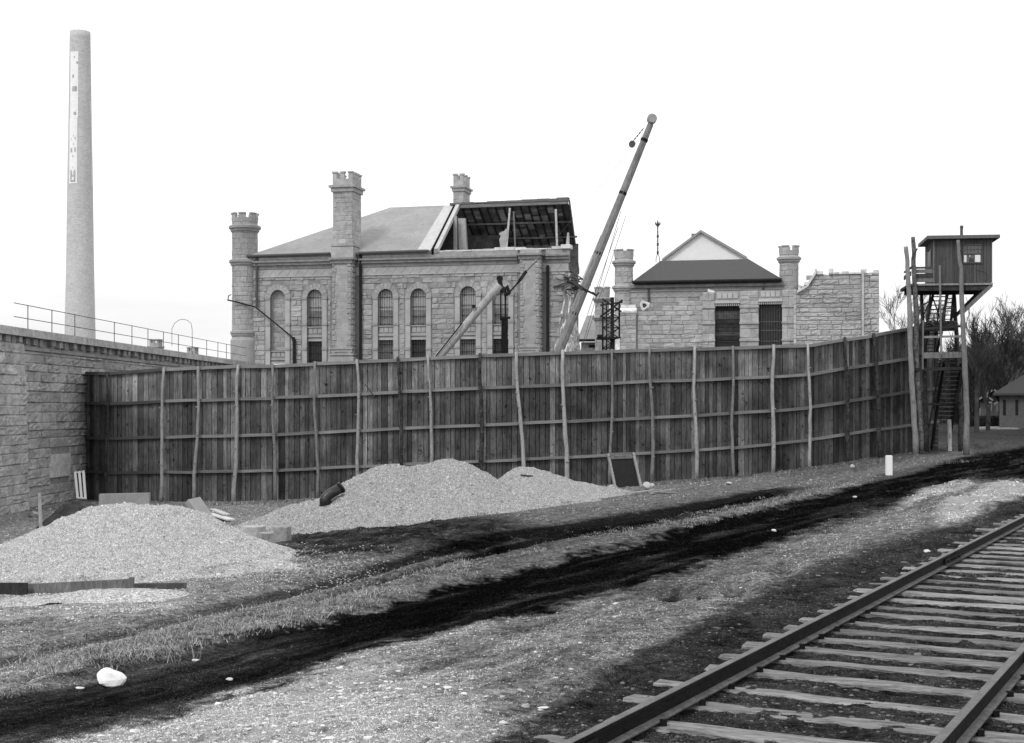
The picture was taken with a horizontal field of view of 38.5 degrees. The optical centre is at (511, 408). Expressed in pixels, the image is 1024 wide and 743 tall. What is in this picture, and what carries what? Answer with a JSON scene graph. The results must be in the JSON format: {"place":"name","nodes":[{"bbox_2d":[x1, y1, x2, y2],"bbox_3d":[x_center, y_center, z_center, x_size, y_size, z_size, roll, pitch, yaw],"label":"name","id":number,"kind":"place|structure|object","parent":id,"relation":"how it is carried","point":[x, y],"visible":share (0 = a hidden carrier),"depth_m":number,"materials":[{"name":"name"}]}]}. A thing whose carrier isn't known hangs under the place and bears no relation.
{"place":"outdoors","nodes":[
{"label":"outdoors","id":0,"kind":"place"},
{"bbox_2d":[65,29,95,338],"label":"smoke stack","id":1,"kind":"object","parent":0,"point":[80,294],"visible":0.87,"depth_m":243.28,"materials":[{"name":"brick"}]},
{"bbox_2d":[6,542,394,596],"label":"loose gravel","id":2,"kind":"structure","parent":0,"point":[225,566],"depth_m":17.84,"materials":[{"name":"grey gravel"}]},
{"bbox_2d":[227,171,590,364],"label":"cell house","id":3,"kind":"structure","parent":0,"point":[351,284],"depth_m":100.91,"materials":[{"name":"stone"}]},
{"bbox_2d":[271,290,284,363],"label":"window","id":4,"kind":"structure","parent":3,"relation":"in","point":[277,357],"depth_m":102.55,"materials":[{"name":"stone"}]},
{"bbox_2d":[307,290,321,362],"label":"window","id":5,"kind":"structure","parent":3,"relation":"in","point":[314,335],"depth_m":102.07,"materials":[{"name":"glass"}]},
{"bbox_2d":[378,289,392,358],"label":"window","id":6,"kind":"structure","parent":3,"relation":"in","point":[385,326],"depth_m":100.93,"materials":[{"name":"glass"}]},
{"bbox_2d":[411,289,425,356],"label":"window","id":7,"kind":"structure","parent":3,"relation":"in","point":[418,327],"depth_m":100.39,"materials":[{"name":"glass"}]},
{"bbox_2d":[460,286,475,354],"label":"window","id":8,"kind":"structure","parent":3,"relation":"in","point":[468,295],"depth_m":99.64,"materials":[{"name":"glass"}]},
{"bbox_2d":[493,286,507,353],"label":"window","id":9,"kind":"structure","parent":3,"relation":"in","point":[496,300],"depth_m":99.15,"materials":[{"name":"glass"}]},
{"bbox_2d":[268,494,646,534],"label":"loose gravel","id":10,"kind":"structure","parent":0,"point":[565,502],"depth_m":32.66,"materials":[{"name":"grey gravel"}]},
{"bbox_2d":[0,425,1023,742],"bbox_3d":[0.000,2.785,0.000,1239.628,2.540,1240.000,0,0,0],"label":"ground","id":11,"kind":"structure","parent":0,"point":[996,441],"depth_m":12.78,"materials":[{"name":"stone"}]},
{"bbox_2d":[28,511,38,516],"bbox_3d":[-16.853,3.746,51.872,0.448,0.230,0.396,0,0,-36],"label":"stone","id":12,"kind":"object","parent":11,"relation":"on","point":[33,513],"visible":0.88,"depth_m":51.73,"materials":[{"name":"grey stone"}]},
{"bbox_2d":[38,493,41,527],"bbox_3d":[-12.882,2.909,40.096,0.114,1.214,0.070,0,0,0],"label":"stake","id":13,"kind":"object","parent":11,"relation":"on","point":[40,509],"visible":0.64,"depth_m":40.06,"materials":[{"name":"grey wood"}]},
{"bbox_2d":[36,501,85,528],"bbox_3d":[-13.191,3.215,43.994,2.329,0.852,3.198,0,0,22],"label":"soil heap","id":14,"kind":"object","parent":11,"relation":"on","point":[69,508],"visible":0.41,"depth_m":43.45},
{"bbox_2d":[28,579,128,593],"bbox_3d":[-4.832,2.017,16.405,1.259,0.247,0.069,0,0,10],"label":"plank","id":15,"kind":"object","parent":11,"relation":"on","point":[55,587],"visible":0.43,"depth_m":16.39,"materials":[{"name":"grey wood"}]},
{"bbox_2d":[74,471,86,498],"bbox_3d":[-16.988,3.012,57.789,0.409,1.122,0.839,0,0,-25],"label":"slotted frame","id":16,"kind":"object","parent":11,"relation":"on","point":[80,482],"visible":1,"depth_m":57.75,"materials":[{"name":"white paint"}]},
{"bbox_2d":[0,588,189,606],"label":"gravel spill","id":17,"kind":"object","parent":11,"relation":"on","point":[116,595],"visible":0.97,"depth_m":15.24,"materials":[{"name":"gravel"}]},
{"bbox_2d":[97,668,126,686],"bbox_3d":[-2.733,1.834,9.995,0.207,0.143,0.186,0,0,0],"label":"boulder","id":18,"kind":"object","parent":11,"relation":"on","point":[108,677],"visible":0.99,"depth_m":9.93,"materials":[{"name":"white stone"}]},
{"bbox_2d":[99,493,150,505],"bbox_3d":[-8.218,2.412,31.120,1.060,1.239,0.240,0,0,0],"label":"stone slab","id":19,"kind":"object","parent":11,"relation":"on","point":[120,498],"depth_m":31.09,"materials":[{"name":"stone"}]},
{"bbox_2d":[129,577,133,587],"bbox_3d":[-4.136,1.963,15.967,0.048,0.250,0.048,0,0,0],"label":"stake","id":20,"kind":"object","parent":11,"relation":"on","point":[131,582],"visible":0.36,"depth_m":15.94,"materials":[{"name":"grey wood"}]},
{"bbox_2d":[0,302,264,514],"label":"prison wall","id":21,"kind":"structure","parent":11,"relation":"on","point":[43,422],"depth_m":58.46,"materials":[{"name":"stone"}]},
{"bbox_2d":[147,339,164,348],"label":"stone chimney","id":22,"kind":"object","parent":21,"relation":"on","point":[153,344],"visible":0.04,"depth_m":127.60,"materials":[{"name":"stone"}]},
{"bbox_2d":[186,347,199,354],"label":"stone chimney","id":23,"kind":"object","parent":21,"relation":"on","point":[195,350],"visible":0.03,"depth_m":127.68,"materials":[{"name":"stone"}]},
{"bbox_2d":[0,505,291,582],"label":"gravel heap","id":24,"kind":"object","parent":11,"relation":"on","point":[116,568],"visible":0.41,"depth_m":18.77,"materials":[{"name":"gravel"}]},
{"bbox_2d":[0,583,27,594],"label":"plank","id":25,"kind":"object","parent":24,"relation":"on","point":[14,588],"visible":0.6,"depth_m":16.40,"materials":[{"name":"grey wood"}]},
{"bbox_2d":[0,502,302,583],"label":"gravel pile","id":26,"kind":"object","parent":24,"relation":"on","point":[187,554],"visible":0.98,"depth_m":18.76,"materials":[{"name":"grey gravel"}]},
{"bbox_2d":[134,583,186,588],"bbox_3d":[-3.875,1.986,16.164,0.620,0.140,0.069,0,0,11],"label":"plank","id":27,"kind":"object","parent":11,"relation":"on","point":[163,585],"visible":0.43,"depth_m":16.14,"materials":[{"name":"grey wood"}]},
{"bbox_2d":[185,497,211,514],"bbox_3d":[-5.977,1.938,28.075,0.396,0.476,0.400,0,0,35],"label":"stone flag","id":28,"kind":"object","parent":11,"relation":"on","point":[198,504],"visible":0.5,"depth_m":28.05,"materials":[{"name":"stone"}]},
{"bbox_2d":[209,509,234,519],"bbox_3d":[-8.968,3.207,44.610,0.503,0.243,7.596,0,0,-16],"label":"plank","id":29,"kind":"object","parent":11,"relation":"on","point":[220,516],"visible":0.89,"depth_m":43.37,"materials":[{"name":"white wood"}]},
{"bbox_2d":[240,525,265,536],"bbox_3d":[-5.682,2.706,32.181,0.482,0.262,0.432,0,0,21],"label":"stone block","id":30,"kind":"object","parent":11,"relation":"on","point":[253,530],"depth_m":32.00,"materials":[{"name":"stone"}]},
{"bbox_2d":[259,532,273,542],"bbox_3d":[-4.574,2.442,27.476,0.310,0.244,0.329,0,0,-10],"label":"stone block","id":31,"kind":"object","parent":11,"relation":"on","point":[267,536],"depth_m":27.32,"materials":[{"name":"grey stone"}]},
{"bbox_2d":[273,526,290,542],"bbox_3d":[-4.133,2.272,26.415,0.283,0.303,0.302,0,0,8],"label":"stone block","id":32,"kind":"object","parent":11,"relation":"on","point":[281,533],"depth_m":26.28,"materials":[{"name":"grey stone"}]},
{"bbox_2d":[255,461,599,533],"bbox_3d":[-2.333,2.221,35.910,10.305,1.861,9.090,0,0,0],"label":"gravel heap","id":33,"kind":"object","parent":11,"relation":"on","point":[360,502],"visible":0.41,"depth_m":34.04,"materials":[{"name":"grey gravel"}]},
{"bbox_2d":[319,482,344,506],"bbox_3d":[-4.244,2.042,34.652,0.631,0.604,0.290,0,0,-29],"label":"pipe elbow","id":34,"kind":"object","parent":33,"relation":"on","point":[332,492],"visible":0.89,"depth_m":34.54,"materials":[{"name":"grey metal"}]},
{"bbox_2d":[233,458,601,534],"bbox_3d":[-2.466,2.174,35.203,9.377,1.809,6.755,0,0,0],"label":"gravel pile","id":35,"kind":"object","parent":33,"relation":"on","point":[526,501],"visible":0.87,"depth_m":34.34,"materials":[{"name":"grey gravel"}]},
{"bbox_2d":[0,458,981,697],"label":"grass","id":36,"kind":"structure","parent":11,"relation":"on","point":[162,650],"depth_m":13.08,"materials":[{"name":"grey plant"}]},
{"bbox_2d":[499,720,507,724],"bbox_3d":[-0.045,1.659,7.737,0.051,0.029,0.035,0,0,0],"label":"stone","id":37,"kind":"object","parent":11,"relation":"on","point":[502,722],"visible":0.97,"depth_m":7.72,"materials":[{"name":"white stone"}]},
{"bbox_2d":[84,326,939,501],"bbox_3d":[0.740,0.074,61.418,37.786,7.905,6.666,0,0,-5],"label":"board fence","id":38,"kind":"object","parent":11,"relation":"on","point":[237,432],"visible":0.86,"depth_m":59.54,"materials":[{"name":"grey wood"}]},
{"bbox_2d":[3,479,1023,742],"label":"loose stones","id":39,"kind":"object","parent":11,"relation":"on","point":[527,705],"visible":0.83,"depth_m":8.45,"materials":[{"name":"white stone"}]},
{"bbox_2d":[435,113,656,355],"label":"derrick","id":40,"kind":"object","parent":11,"relation":"on","point":[482,305],"visible":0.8,"depth_m":75.59,"materials":[{"name":"wood"}]},
{"bbox_2d":[501,467,626,497],"bbox_3d":[1.303,2.368,41.515,5.750,1.261,9.050,0,0,0],"label":"gravel heap","id":41,"kind":"object","parent":11,"relation":"on","point":[544,483],"visible":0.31,"depth_m":41.25,"materials":[{"name":"grey gravel"}]},
{"bbox_2d":[498,466,631,497],"bbox_3d":[1.172,2.324,41.304,5.093,1.227,6.203,0,0,0],"label":"gravel pile","id":42,"kind":"object","parent":41,"relation":"on","point":[550,478],"visible":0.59,"depth_m":41.29,"materials":[{"name":"grey gravel"}]},
{"bbox_2d":[579,286,614,350],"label":"back wing","id":43,"kind":"structure","parent":11,"relation":"on","point":[591,343],"depth_m":127.69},
{"bbox_2d":[596,297,622,349],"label":"lattice mast","id":44,"kind":"object","parent":11,"relation":"on","point":[611,337],"visible":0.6,"depth_m":89.58,"materials":[{"name":"metal"}]},
{"bbox_2d":[615,338,619,349],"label":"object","id":45,"kind":"structure","parent":11,"relation":"on","point":[617,344],"depth_m":86.00,"materials":[{"name":"white paint"}]},
{"bbox_2d":[605,452,641,487],"bbox_3d":[4.127,2.308,54.487,1.242,1.379,2.270,0,0,0],"label":"gravel screen","id":46,"kind":"object","parent":11,"relation":"on","point":[624,470],"visible":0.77,"depth_m":53.93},
{"bbox_2d":[642,482,651,489],"bbox_3d":[4.370,2.532,47.600,0.271,0.310,0.225,0,0,38],"label":"stone","id":47,"kind":"object","parent":11,"relation":"on","point":[646,485],"visible":0.94,"depth_m":47.54,"materials":[{"name":"stone"}]},
{"bbox_2d":[625,489,675,494],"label":"lumber scraps","id":48,"kind":"object","parent":11,"relation":"on","point":[651,491],"visible":1,"depth_m":36.72,"materials":[{"name":"grey wood"}]},
{"bbox_2d":[662,230,747,260],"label":"gabled building","id":49,"kind":"structure","parent":11,"relation":"on","point":[700,245],"depth_m":124.25,"materials":[{"name":"white paint"}]},
{"bbox_2d":[612,220,878,349],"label":"cell block","id":50,"kind":"structure","parent":11,"relation":"on","point":[706,303],"depth_m":96.00,"materials":[{"name":"stone"}]},
{"bbox_2d":[715,291,739,346],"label":"window","id":51,"kind":"structure","parent":50,"relation":"in","point":[727,318],"depth_m":96.08,"materials":[{"name":"metal"}]},
{"bbox_2d":[758,290,781,345],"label":"window","id":52,"kind":"structure","parent":50,"relation":"in","point":[770,316],"depth_m":95.61,"materials":[{"name":"metal"}]},
{"bbox_2d":[533,514,1023,742],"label":"railway track","id":53,"kind":"structure","parent":11,"relation":"on","point":[976,712],"depth_m":9.10,"materials":[{"name":"grey wood"}]},
{"bbox_2d":[885,455,891,474],"bbox_3d":[11.725,1.823,45.669,0.176,0.723,0.176,0,0,0],"label":"marker post","id":54,"kind":"object","parent":11,"relation":"on","point":[888,464],"visible":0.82,"depth_m":45.58,"materials":[{"name":"white paint"}]},
{"bbox_2d":[879,281,951,338],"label":"bare tree","id":55,"kind":"object","parent":11,"relation":"on","point":[895,313],"visible":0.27,"depth_m":190.57,"materials":[{"name":"grey plant"}]},
{"bbox_2d":[947,419,951,450],"bbox_3d":[19.221,1.181,64.504,0.182,1.390,0.222,0,0,-23],"label":"stake","id":56,"kind":"object","parent":11,"relation":"on","point":[949,426],"visible":1,"depth_m":64.42,"materials":[{"name":"white wood"}]},
{"bbox_2d":[900,225,999,454],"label":"guard tower","id":57,"kind":"structure","parent":11,"relation":"on","point":[960,265],"depth_m":62.45,"materials":[{"name":"grey wood"}]},
{"bbox_2d":[927,249,930,266],"bbox_3d":[18.064,-6.460,63.595,0.035,0.749,1.100,0,0,8],"label":"side window","id":58,"kind":"structure","parent":57,"relation":"in","point":[929,253],"depth_m":63.44,"materials":[{"name":"grey glass"}]},
{"bbox_2d":[963,244,982,263],"bbox_3d":[19.558,-6.562,62.337,0.812,0.818,0.043,0,0,8],"label":"window","id":59,"kind":"structure","parent":57,"relation":"in","point":[972,253],"depth_m":62.34,"materials":[{"name":"grey glass"}]},
{"bbox_2d":[946,365,989,407],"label":"bare tree","id":60,"kind":"object","parent":11,"relation":"on","point":[971,385],"visible":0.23,"depth_m":124.84,"materials":[{"name":"black plant"}]},
{"bbox_2d":[958,296,1000,432],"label":"bare tree","id":61,"kind":"object","parent":11,"relation":"on","point":[978,371],"visible":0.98,"depth_m":104.09,"materials":[{"name":"grey plant"}]},
{"bbox_2d":[938,311,1023,424],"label":"woodland","id":62,"kind":"object","parent":11,"relation":"on","point":[972,405],"visible":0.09,"depth_m":153.41,"materials":[{"name":"black plant"}]},
{"bbox_2d":[970,415,998,426],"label":"hedge","id":63,"kind":"object","parent":11,"relation":"on","point":[994,420],"visible":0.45,"depth_m":138.14,"materials":[{"name":"black plant"}]},
{"bbox_2d":[960,339,1011,430],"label":"bare tree","id":64,"kind":"object","parent":11,"relation":"on","point":[992,365],"visible":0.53,"depth_m":111.05,"materials":[{"name":"black plant"}]},
{"bbox_2d":[979,389,998,416],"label":"gabled cottage","id":65,"kind":"structure","parent":11,"relation":"on","point":[994,404],"depth_m":151.14,"materials":[{"name":"brick"}]},
{"bbox_2d":[978,293,1023,383],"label":"bare tree","id":66,"kind":"object","parent":11,"relation":"on","point":[1006,322],"visible":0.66,"depth_m":144.85,"materials":[{"name":"grey plant"}]},
{"bbox_2d":[978,317,1023,398],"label":"bare tree","id":67,"kind":"object","parent":11,"relation":"on","point":[1014,355],"visible":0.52,"depth_m":132.84,"materials":[{"name":"black plant"}]},
{"bbox_2d":[990,364,1023,388],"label":"bare tree","id":68,"kind":"object","parent":11,"relation":"on","point":[1001,377],"visible":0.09,"depth_m":150.09,"materials":[{"name":"black plant"}]},
{"bbox_2d":[993,375,1023,427],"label":"brick house","id":69,"kind":"structure","parent":11,"relation":"on","point":[1011,404],"depth_m":129.70,"materials":[{"name":"brick"}]},
{"bbox_2d":[1003,400,1005,414],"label":"window","id":70,"kind":"structure","parent":69,"relation":"in","point":[1004,401],"depth_m":129.82,"materials":[{"name":"glass"}]},
{"bbox_2d":[1015,400,1017,414],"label":"window","id":71,"kind":"structure","parent":69,"relation":"in","point":[1016,401],"depth_m":129.51,"materials":[{"name":"glass"}]},
{"bbox_2d":[0,0,1023,364],"label":"sky","id":72,"kind":"structure","parent":0,"point":[846,132],"materials":[{"name":"white"}]}
]}

